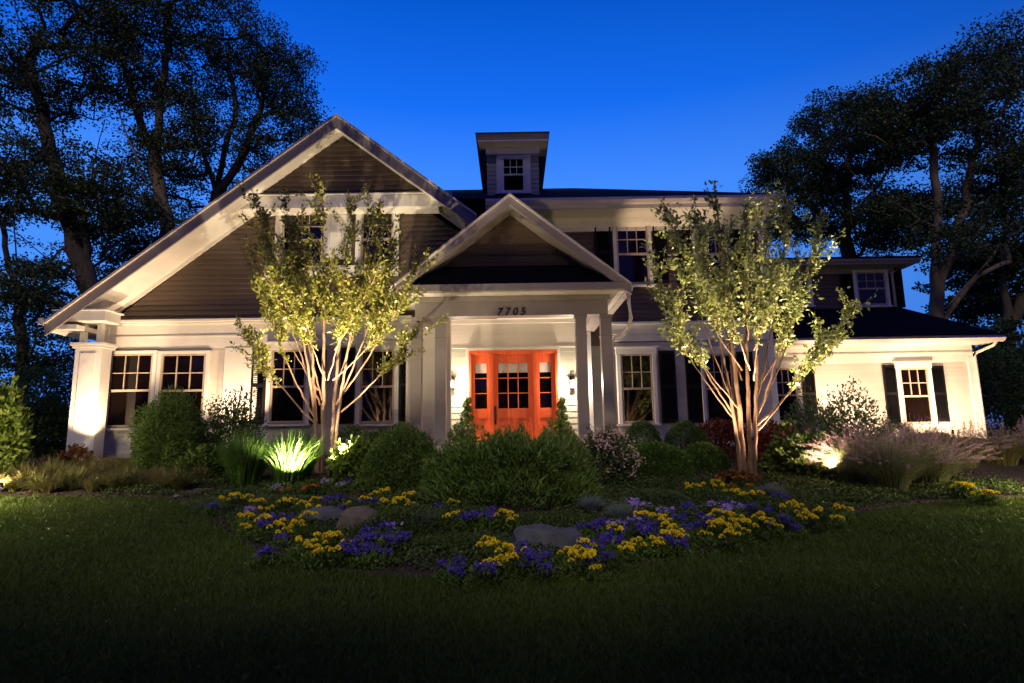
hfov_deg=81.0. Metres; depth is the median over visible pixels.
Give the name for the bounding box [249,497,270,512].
marigold
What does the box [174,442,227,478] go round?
shrub
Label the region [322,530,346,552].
marigold
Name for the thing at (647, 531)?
petunia
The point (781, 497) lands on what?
petunia
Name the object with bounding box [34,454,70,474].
lilyturf tuft
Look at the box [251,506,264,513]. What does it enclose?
marigold
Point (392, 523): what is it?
petunia
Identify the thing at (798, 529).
petunia
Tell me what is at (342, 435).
boxwood
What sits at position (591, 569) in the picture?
marigold
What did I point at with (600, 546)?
petunia
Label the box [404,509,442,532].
fescue tuft
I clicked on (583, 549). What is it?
marigold
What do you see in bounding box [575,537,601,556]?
marigold
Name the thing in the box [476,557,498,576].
marigold
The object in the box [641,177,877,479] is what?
multi stem tree
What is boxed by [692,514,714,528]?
petunia
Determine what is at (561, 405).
spiral topiary
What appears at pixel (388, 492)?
marigold
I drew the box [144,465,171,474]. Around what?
lilyturf tuft
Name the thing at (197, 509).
juniper mat
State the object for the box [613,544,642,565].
marigold
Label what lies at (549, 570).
petunia
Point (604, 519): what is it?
petunia
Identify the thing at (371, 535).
petunia
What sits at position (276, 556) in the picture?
petunia
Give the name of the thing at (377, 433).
boxwood
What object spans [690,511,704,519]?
petunia
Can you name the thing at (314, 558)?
marigold
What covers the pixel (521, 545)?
petunia
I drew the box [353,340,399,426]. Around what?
window
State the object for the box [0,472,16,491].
lilyturf tuft
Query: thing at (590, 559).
petunia
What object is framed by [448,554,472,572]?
petunia
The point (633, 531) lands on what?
petunia
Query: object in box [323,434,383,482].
leafy shrub
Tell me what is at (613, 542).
petunia
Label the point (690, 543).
marigold
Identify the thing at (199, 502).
juniper mat
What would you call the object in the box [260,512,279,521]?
petunia
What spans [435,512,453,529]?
marigold
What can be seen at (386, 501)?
marigold
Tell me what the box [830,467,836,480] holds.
garden spotlight
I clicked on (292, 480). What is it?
garden spotlight
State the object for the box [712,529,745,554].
marigold
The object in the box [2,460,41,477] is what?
lilyturf tuft
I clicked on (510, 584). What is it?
ground
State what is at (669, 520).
marigold
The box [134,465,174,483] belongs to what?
lilyturf tuft
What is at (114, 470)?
lilyturf tuft
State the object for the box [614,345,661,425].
window
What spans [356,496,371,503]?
marigold
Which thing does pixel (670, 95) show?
sky
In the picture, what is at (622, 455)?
flowering shrub
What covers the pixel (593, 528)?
petunia
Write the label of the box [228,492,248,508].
marigold
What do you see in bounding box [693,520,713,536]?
petunia
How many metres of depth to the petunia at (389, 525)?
6.39 m
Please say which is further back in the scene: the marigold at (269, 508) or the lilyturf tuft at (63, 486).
the lilyturf tuft at (63, 486)
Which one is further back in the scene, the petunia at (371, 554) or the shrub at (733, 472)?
the shrub at (733, 472)
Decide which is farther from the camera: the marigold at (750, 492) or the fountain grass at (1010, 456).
the fountain grass at (1010, 456)
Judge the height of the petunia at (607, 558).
0.222 m
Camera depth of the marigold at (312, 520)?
6.94 m
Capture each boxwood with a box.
[327,423,374,456]
[367,427,404,457]
[613,440,694,477]
[624,419,662,458]
[664,420,708,458]
[682,441,732,471]
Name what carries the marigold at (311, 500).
on the flower bed
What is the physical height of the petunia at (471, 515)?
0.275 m
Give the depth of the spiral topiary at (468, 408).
14.18 m
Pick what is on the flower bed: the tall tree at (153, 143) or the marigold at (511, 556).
the marigold at (511, 556)
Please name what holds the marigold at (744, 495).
on the flower bed
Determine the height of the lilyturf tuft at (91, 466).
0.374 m
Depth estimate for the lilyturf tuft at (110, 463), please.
11.20 m
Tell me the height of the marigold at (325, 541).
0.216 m
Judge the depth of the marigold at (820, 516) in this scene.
6.80 m
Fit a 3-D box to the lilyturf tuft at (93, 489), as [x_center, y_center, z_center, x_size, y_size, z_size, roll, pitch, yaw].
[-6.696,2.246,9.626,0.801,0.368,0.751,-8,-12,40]
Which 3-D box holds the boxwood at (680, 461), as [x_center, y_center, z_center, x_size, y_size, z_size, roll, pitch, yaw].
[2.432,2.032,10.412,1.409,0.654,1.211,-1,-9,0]
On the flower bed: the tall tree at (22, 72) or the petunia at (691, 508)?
the petunia at (691, 508)
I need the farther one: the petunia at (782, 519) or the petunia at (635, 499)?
the petunia at (635, 499)
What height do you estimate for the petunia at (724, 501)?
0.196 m
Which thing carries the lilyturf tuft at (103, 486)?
on the flower bed
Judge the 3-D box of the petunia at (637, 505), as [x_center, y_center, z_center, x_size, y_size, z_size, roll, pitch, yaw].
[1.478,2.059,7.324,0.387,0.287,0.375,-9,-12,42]
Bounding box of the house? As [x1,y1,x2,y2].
[37,114,1006,460]
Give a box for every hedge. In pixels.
[0,361,73,452]
[972,339,1023,437]
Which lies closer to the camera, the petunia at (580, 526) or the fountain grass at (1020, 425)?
the petunia at (580, 526)
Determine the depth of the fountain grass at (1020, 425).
10.72 m
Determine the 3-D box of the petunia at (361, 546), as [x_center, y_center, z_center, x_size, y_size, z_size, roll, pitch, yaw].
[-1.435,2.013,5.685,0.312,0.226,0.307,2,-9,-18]
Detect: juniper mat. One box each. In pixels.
[180,491,336,508]
[191,500,261,512]
[243,524,344,542]
[297,497,398,515]
[338,502,476,536]
[411,531,509,555]
[448,548,542,563]
[501,509,600,526]
[618,487,697,503]
[762,503,815,510]
[792,492,873,501]
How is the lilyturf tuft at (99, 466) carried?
on the flower bed
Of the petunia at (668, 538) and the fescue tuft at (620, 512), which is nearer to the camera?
the petunia at (668, 538)
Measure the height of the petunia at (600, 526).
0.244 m
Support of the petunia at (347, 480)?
on the flower bed
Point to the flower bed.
(1017, 471)
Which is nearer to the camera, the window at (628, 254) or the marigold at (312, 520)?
the marigold at (312, 520)
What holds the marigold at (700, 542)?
on the flower bed
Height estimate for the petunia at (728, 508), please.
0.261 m
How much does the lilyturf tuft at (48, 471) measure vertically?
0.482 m
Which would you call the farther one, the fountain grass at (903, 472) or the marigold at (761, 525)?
the fountain grass at (903, 472)
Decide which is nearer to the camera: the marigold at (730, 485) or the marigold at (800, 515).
the marigold at (800, 515)
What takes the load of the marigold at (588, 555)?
on the flower bed
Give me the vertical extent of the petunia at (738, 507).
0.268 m
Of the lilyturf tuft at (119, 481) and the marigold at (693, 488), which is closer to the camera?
the marigold at (693, 488)
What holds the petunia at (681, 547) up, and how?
on the flower bed
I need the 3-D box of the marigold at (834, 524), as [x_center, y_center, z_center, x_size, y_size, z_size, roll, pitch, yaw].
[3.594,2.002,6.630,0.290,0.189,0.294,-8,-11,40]
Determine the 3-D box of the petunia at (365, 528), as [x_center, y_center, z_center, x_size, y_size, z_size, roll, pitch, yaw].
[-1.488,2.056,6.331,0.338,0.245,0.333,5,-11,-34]
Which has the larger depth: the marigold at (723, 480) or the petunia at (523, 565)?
the marigold at (723, 480)
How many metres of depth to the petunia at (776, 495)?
7.89 m
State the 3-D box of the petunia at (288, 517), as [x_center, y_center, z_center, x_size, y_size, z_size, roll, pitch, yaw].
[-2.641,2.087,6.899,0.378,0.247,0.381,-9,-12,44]
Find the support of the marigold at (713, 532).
on the flower bed
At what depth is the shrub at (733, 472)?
9.35 m
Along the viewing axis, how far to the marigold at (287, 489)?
8.82 m
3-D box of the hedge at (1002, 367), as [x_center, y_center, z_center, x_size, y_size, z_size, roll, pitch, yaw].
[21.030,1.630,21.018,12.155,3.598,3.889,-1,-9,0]
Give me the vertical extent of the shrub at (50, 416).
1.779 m
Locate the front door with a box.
[493,354,534,439]
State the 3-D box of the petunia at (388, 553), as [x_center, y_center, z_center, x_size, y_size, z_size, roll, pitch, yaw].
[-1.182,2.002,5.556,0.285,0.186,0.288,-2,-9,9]
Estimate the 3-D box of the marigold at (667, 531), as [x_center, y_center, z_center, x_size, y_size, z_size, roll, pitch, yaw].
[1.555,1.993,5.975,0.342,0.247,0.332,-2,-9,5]
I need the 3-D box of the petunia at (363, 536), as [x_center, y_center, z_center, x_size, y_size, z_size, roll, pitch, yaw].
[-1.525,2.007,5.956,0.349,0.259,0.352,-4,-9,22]
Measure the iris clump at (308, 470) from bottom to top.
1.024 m
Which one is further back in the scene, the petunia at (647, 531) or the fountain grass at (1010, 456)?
the fountain grass at (1010, 456)
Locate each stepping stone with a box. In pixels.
[173,491,201,496]
[193,488,212,490]
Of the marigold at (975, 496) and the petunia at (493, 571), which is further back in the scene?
the marigold at (975, 496)
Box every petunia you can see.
[198,500,219,516]
[235,506,259,518]
[244,548,276,570]
[246,516,277,540]
[257,544,285,566]
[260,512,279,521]
[266,484,284,496]
[270,532,293,550]
[272,512,297,525]
[315,496,328,502]
[319,477,332,487]
[326,494,336,504]
[326,539,359,566]
[332,481,347,492]
[332,493,351,502]
[337,503,349,509]
[341,537,365,550]
[341,545,368,568]
[342,477,354,485]
[352,529,368,543]
[353,498,367,505]
[355,542,371,554]
[355,543,390,570]
[358,524,379,541]
[364,497,379,508]
[366,532,386,550]
[372,546,399,566]
[373,520,386,533]
[374,533,407,558]
[376,530,392,541]
[377,520,400,534]
[379,522,402,534]
[392,529,417,551]
[395,536,412,550]
[432,559,454,579]
[433,502,449,512]
[435,561,471,590]
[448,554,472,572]
[450,513,477,532]
[461,511,485,531]
[466,560,492,588]
[467,561,507,588]
[471,509,486,525]
[475,509,502,531]
[480,505,499,517]
[509,557,534,580]
[510,546,536,573]
[513,539,534,551]
[513,551,548,580]
[528,561,559,584]
[537,548,555,566]
[566,536,599,557]
[575,522,592,537]
[580,556,611,578]
[583,519,600,534]
[590,519,609,532]
[591,538,609,552]
[592,527,613,544]
[594,548,629,575]
[597,515,611,527]
[601,535,624,552]
[606,519,627,530]
[609,531,625,546]
[621,518,637,527]
[622,501,644,518]
[623,497,645,507]
[623,522,652,540]
[624,514,642,525]
[625,499,649,517]
[634,515,654,526]
[635,524,657,542]
[641,501,656,511]
[649,520,661,533]
[652,533,678,557]
[654,506,674,518]
[656,507,676,522]
[661,534,696,560]
[671,510,690,527]
[679,501,699,518]
[679,522,697,541]
[687,522,704,533]
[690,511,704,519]
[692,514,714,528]
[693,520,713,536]
[699,500,719,513]
[717,498,728,506]
[718,503,739,515]
[722,501,747,517]
[741,502,765,516]
[758,504,775,521]
[762,520,788,537]
[768,492,781,500]
[773,512,800,533]
[774,492,791,503]
[786,523,813,541]
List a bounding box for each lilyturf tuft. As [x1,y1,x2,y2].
[0,466,14,478]
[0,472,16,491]
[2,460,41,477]
[2,472,31,491]
[5,466,44,489]
[10,469,66,493]
[21,470,75,493]
[26,449,39,463]
[26,451,60,468]
[26,458,44,473]
[33,459,71,476]
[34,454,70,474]
[39,460,83,475]
[41,463,94,489]
[49,465,98,489]
[69,470,108,492]
[76,455,101,464]
[78,459,99,482]
[78,461,102,470]
[78,471,126,490]
[79,453,110,468]
[86,461,122,478]
[88,453,125,469]
[89,466,145,490]
[93,460,109,470]
[93,463,130,478]
[102,463,154,487]
[104,453,127,464]
[111,464,141,476]
[120,452,130,466]
[127,468,152,483]
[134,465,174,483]
[142,469,188,488]
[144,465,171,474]
[154,463,212,490]
[169,463,208,474]
[184,462,221,480]
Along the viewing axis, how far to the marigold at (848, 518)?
6.84 m
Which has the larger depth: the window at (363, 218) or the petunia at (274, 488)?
the window at (363, 218)
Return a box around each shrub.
[0,369,35,475]
[1,392,69,457]
[55,443,95,465]
[126,383,214,472]
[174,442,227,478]
[198,385,268,466]
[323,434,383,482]
[352,421,441,491]
[417,421,612,507]
[417,440,481,497]
[443,412,479,449]
[544,409,578,448]
[577,423,645,484]
[683,417,753,459]
[713,468,762,482]
[747,418,799,462]
[757,417,838,479]
[778,375,900,457]
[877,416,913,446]
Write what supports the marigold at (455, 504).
on the flower bed
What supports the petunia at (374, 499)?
on the flower bed
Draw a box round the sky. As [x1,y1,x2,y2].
[0,0,1023,433]
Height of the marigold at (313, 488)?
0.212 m
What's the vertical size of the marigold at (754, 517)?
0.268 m
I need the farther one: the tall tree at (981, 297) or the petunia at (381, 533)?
the tall tree at (981, 297)
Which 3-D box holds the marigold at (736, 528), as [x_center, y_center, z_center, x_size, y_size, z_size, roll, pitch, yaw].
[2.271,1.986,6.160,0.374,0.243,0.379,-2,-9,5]
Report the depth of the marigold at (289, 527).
6.38 m
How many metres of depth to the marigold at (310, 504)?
7.42 m
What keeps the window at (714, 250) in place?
in the house
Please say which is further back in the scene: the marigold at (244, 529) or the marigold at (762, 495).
the marigold at (762, 495)
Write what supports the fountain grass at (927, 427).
on the flower bed
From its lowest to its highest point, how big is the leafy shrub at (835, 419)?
1.751 m
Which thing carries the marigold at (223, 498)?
on the flower bed
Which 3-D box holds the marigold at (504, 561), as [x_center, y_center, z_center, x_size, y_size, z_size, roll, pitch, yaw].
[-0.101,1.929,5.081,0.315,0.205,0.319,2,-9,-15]
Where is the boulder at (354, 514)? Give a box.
[336,505,379,531]
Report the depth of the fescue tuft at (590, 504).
7.63 m
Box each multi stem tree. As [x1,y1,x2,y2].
[230,172,448,472]
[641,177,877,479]
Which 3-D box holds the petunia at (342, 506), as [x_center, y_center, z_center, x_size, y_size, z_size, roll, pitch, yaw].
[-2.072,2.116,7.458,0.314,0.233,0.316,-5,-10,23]
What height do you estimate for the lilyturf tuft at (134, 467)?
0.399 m
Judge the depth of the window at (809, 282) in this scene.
18.87 m
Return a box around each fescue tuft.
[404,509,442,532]
[576,491,607,512]
[600,500,635,520]
[751,479,787,496]
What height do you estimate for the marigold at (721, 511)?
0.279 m
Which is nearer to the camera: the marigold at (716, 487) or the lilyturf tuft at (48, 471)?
the marigold at (716, 487)
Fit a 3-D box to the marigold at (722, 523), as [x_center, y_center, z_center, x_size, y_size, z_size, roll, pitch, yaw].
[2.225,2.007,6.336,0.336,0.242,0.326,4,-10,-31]
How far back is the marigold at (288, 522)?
6.68 m
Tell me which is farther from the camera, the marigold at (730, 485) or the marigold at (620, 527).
the marigold at (730, 485)
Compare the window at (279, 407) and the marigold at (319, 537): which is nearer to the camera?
the marigold at (319, 537)
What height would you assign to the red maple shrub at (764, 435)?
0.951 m
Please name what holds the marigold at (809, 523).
on the flower bed
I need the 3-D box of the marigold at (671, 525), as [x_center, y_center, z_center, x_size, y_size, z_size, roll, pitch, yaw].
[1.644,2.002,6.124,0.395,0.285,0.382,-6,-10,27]
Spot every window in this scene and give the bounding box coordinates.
[105,350,158,430]
[154,350,211,422]
[262,341,314,426]
[274,214,330,265]
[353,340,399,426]
[355,213,399,271]
[495,155,532,194]
[612,225,655,286]
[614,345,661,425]
[692,225,733,286]
[698,345,737,424]
[775,361,804,423]
[785,269,815,307]
[852,269,893,307]
[892,360,940,425]
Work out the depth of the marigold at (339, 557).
5.47 m
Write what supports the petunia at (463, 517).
on the flower bed
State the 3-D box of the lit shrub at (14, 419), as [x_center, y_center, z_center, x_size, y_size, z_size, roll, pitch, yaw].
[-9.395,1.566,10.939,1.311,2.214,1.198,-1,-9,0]
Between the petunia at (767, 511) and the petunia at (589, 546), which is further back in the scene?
the petunia at (767, 511)
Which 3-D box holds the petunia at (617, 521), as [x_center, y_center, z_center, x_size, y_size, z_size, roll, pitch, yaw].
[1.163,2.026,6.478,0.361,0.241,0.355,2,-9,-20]
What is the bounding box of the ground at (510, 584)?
[0,428,1023,682]
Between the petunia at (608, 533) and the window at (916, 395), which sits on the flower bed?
the petunia at (608, 533)
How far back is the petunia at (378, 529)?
6.60 m
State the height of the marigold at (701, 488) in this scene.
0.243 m
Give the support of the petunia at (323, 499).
on the flower bed
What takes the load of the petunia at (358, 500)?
on the flower bed
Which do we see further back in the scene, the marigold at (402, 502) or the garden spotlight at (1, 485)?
the garden spotlight at (1, 485)
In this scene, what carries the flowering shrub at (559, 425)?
on the flower bed
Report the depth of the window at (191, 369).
14.00 m
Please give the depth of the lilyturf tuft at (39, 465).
10.95 m
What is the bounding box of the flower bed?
[0,443,1023,577]
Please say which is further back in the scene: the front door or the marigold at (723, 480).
the front door
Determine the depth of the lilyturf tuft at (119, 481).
9.68 m
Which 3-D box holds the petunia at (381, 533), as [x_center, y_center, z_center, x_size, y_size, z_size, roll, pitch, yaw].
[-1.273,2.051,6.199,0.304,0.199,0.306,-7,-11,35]
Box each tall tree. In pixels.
[0,0,175,330]
[0,128,153,392]
[51,0,244,261]
[93,0,334,234]
[738,80,932,256]
[820,6,1023,318]
[911,163,1023,433]
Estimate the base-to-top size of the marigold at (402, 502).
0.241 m
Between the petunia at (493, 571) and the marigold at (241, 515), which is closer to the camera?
the petunia at (493, 571)
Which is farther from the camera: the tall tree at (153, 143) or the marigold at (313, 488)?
the tall tree at (153, 143)
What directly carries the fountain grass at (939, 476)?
on the flower bed
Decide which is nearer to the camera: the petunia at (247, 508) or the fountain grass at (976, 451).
the petunia at (247, 508)
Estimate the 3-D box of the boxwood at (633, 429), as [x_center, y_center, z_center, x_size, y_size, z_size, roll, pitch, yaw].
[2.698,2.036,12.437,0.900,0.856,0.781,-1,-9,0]
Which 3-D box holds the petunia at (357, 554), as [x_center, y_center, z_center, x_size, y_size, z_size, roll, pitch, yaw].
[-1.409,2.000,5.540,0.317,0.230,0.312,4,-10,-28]
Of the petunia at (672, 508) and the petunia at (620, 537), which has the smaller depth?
the petunia at (620, 537)
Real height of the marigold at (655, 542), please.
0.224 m
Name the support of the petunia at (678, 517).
on the flower bed
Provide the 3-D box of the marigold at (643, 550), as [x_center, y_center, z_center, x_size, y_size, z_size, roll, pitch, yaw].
[1.182,1.984,5.700,0.343,0.255,0.354,5,-10,-32]
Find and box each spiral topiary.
[461,397,474,435]
[555,396,569,430]
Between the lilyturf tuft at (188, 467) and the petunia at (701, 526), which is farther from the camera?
the lilyturf tuft at (188, 467)
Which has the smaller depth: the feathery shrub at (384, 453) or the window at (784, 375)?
the feathery shrub at (384, 453)
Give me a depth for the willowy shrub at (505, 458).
8.24 m
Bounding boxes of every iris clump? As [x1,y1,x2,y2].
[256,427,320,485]
[281,424,329,478]
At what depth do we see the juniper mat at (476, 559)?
5.73 m
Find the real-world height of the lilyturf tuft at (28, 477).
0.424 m
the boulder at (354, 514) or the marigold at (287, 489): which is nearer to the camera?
the boulder at (354, 514)
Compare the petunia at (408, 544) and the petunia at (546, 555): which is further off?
the petunia at (408, 544)
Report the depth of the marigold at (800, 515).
6.80 m
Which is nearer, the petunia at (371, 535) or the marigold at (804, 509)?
the petunia at (371, 535)
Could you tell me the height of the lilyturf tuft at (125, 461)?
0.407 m
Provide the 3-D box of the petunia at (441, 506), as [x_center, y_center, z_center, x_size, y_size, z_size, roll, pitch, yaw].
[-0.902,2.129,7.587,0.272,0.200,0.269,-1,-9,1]
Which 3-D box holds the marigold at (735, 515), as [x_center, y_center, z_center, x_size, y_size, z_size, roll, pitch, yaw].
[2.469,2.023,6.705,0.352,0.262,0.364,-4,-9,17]
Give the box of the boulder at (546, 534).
[513,523,583,553]
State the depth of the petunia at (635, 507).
7.34 m
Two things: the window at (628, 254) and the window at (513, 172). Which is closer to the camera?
the window at (628, 254)
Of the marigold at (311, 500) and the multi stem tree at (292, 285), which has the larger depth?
the multi stem tree at (292, 285)
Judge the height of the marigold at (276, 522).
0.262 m
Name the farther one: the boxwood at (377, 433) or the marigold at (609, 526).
the boxwood at (377, 433)
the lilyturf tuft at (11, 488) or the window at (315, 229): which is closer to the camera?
the lilyturf tuft at (11, 488)
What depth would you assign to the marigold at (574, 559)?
5.12 m
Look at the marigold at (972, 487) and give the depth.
8.03 m
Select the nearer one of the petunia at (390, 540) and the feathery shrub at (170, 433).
the petunia at (390, 540)
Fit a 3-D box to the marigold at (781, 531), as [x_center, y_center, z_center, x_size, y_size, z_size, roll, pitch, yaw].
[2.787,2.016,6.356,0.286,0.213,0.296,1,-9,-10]
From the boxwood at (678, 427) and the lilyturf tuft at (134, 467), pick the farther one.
the boxwood at (678, 427)
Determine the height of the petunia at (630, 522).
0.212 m
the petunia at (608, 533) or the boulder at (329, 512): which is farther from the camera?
the boulder at (329, 512)
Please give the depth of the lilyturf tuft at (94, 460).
11.67 m
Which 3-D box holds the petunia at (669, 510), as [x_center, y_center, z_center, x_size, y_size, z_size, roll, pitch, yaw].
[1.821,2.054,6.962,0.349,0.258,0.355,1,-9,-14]
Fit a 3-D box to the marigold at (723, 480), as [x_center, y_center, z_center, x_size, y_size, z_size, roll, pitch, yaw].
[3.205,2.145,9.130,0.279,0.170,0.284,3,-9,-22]
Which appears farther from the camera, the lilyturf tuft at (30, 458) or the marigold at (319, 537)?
the lilyturf tuft at (30, 458)
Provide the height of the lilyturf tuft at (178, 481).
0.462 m
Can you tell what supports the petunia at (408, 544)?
on the flower bed
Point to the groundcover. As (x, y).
(821, 486)
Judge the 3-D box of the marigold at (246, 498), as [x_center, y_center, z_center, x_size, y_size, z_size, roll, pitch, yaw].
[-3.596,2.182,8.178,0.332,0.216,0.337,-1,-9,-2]
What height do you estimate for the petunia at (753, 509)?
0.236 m
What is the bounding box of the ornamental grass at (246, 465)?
[207,422,285,487]
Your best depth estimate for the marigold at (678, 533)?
5.93 m
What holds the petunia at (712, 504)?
on the flower bed
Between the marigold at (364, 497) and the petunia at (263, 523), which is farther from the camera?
the marigold at (364, 497)
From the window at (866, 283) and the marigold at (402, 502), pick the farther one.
the window at (866, 283)
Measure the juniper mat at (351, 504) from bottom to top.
0.226 m
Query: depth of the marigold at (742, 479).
9.05 m
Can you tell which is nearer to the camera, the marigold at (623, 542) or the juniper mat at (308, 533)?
the marigold at (623, 542)
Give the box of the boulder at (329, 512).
[297,506,344,525]
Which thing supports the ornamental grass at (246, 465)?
on the flower bed
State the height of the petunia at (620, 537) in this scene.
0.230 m
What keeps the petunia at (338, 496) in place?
on the flower bed
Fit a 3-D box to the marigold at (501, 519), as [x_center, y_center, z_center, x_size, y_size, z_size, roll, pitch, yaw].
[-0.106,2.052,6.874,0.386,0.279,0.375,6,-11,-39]
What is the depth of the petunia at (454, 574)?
4.83 m
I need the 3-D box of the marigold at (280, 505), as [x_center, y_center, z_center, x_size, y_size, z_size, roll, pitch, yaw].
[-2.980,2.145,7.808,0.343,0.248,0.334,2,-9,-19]
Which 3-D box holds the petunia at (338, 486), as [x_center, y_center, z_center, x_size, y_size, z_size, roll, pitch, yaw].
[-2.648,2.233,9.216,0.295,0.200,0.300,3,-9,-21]
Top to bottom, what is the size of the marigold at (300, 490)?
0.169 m
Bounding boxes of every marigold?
[213,495,230,503]
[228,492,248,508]
[229,512,251,531]
[232,523,252,539]
[235,512,262,532]
[238,493,258,505]
[246,513,274,532]
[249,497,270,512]
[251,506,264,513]
[258,520,285,543]
[263,505,277,513]
[272,517,298,529]
[274,497,290,513]
[275,525,298,544]
[278,487,293,494]
[282,535,314,563]
[283,497,298,511]
[288,519,307,532]
[291,500,308,516]
[293,543,332,573]
[294,487,309,494]
[296,510,320,526]
[298,503,321,514]
[301,483,324,495]
[304,496,321,505]
[309,532,332,550]
[312,537,336,551]
[317,545,332,564]
[320,545,352,569]
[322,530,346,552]
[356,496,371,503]
[369,490,380,496]
[373,487,395,497]
[376,497,397,516]
[395,496,410,507]
[402,490,422,506]
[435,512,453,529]
[445,498,459,511]
[471,538,500,562]
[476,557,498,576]
[477,535,497,545]
[486,508,513,530]
[487,556,517,580]
[488,543,516,560]
[497,552,529,581]
[502,513,522,532]
[508,546,527,560]
[552,546,574,571]
[559,549,587,576]
[561,554,588,577]
[568,548,608,582]
[574,546,599,561]
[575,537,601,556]
[579,564,609,585]
[603,523,623,534]
[612,525,628,539]
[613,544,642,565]
[614,541,640,562]
[624,536,654,563]
[633,510,657,521]
[643,535,672,559]
[653,537,676,558]
[657,514,670,523]
[657,516,681,530]
[660,529,677,543]
[661,523,691,543]
[666,529,689,553]
[678,533,696,550]
[679,482,702,495]
[693,530,718,548]
[695,482,710,493]
[705,518,726,542]
[706,525,721,538]
[707,479,721,489]
[708,508,729,522]
[712,482,729,492]
[712,520,729,534]
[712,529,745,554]
[716,477,729,486]
[722,522,751,546]
[723,488,735,498]
[723,511,745,525]
[725,483,738,489]
[727,488,752,504]
[729,517,746,528]
[730,475,751,487]
[734,527,757,546]
[739,518,768,543]
[742,483,757,490]
[746,511,769,524]
[747,490,762,504]
[751,490,770,504]
[755,516,774,532]
[763,522,788,539]
[775,499,804,517]
[794,508,807,517]
[795,510,818,525]
[800,513,826,534]
[806,505,831,526]
[824,514,851,532]
[827,503,858,525]
[944,481,972,499]
[955,481,980,498]
[968,489,995,506]
[976,489,1005,506]
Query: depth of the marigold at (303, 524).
6.66 m
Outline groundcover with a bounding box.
[94,468,1023,571]
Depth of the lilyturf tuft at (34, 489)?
9.53 m
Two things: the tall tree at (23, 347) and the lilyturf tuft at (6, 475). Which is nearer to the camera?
the lilyturf tuft at (6, 475)
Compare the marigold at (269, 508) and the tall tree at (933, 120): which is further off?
the tall tree at (933, 120)
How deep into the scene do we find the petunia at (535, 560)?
5.08 m
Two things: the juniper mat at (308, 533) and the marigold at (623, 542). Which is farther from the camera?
the juniper mat at (308, 533)
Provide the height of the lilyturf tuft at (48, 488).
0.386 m
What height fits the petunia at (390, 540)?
0.247 m
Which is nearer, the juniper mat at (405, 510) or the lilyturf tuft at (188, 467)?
the juniper mat at (405, 510)
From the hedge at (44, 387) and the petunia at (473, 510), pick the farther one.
the hedge at (44, 387)
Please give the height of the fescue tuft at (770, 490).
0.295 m
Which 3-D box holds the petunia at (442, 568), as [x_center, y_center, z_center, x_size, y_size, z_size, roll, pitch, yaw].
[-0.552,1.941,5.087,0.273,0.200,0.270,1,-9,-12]
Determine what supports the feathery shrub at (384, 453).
on the flower bed
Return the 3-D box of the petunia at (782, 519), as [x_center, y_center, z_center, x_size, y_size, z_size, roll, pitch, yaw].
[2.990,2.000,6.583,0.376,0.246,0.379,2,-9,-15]
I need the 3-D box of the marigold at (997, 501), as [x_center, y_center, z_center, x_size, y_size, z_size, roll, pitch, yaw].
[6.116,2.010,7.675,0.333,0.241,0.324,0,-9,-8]
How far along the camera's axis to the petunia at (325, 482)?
9.46 m
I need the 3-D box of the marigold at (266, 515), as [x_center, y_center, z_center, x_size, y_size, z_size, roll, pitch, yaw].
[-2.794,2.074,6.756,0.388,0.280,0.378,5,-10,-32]
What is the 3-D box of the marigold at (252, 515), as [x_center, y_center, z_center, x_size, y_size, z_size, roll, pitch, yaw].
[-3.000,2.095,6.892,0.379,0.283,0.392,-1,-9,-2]
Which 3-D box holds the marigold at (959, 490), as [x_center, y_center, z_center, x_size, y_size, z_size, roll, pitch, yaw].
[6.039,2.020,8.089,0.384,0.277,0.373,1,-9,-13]
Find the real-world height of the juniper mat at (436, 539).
0.185 m
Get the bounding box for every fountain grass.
[794,420,915,486]
[807,417,977,490]
[863,415,1002,487]
[881,413,965,456]
[911,419,1017,467]
[949,416,1023,465]
[987,415,1023,459]
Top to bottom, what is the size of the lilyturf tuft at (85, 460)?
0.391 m
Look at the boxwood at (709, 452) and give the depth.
10.55 m
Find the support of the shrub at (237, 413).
on the flower bed
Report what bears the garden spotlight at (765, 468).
on the flower bed
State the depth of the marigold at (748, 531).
6.11 m
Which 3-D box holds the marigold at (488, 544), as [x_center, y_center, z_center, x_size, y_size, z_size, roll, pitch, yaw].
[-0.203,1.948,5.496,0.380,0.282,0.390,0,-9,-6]
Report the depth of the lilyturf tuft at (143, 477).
9.90 m
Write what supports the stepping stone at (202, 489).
on the flower bed
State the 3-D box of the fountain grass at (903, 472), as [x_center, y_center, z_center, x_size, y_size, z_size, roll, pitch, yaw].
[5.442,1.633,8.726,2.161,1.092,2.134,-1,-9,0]
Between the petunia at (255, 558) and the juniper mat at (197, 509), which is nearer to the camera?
the petunia at (255, 558)
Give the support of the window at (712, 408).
in the house
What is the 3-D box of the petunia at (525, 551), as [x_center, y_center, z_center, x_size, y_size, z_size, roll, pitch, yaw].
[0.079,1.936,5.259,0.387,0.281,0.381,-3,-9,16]
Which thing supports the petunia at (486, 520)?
on the flower bed
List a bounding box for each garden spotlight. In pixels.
[0,482,3,494]
[291,476,294,484]
[328,470,332,481]
[726,475,730,484]
[763,466,767,473]
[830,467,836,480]
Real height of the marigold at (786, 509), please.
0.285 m
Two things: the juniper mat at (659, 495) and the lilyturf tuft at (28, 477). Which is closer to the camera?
the juniper mat at (659, 495)
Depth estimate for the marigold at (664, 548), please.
5.71 m

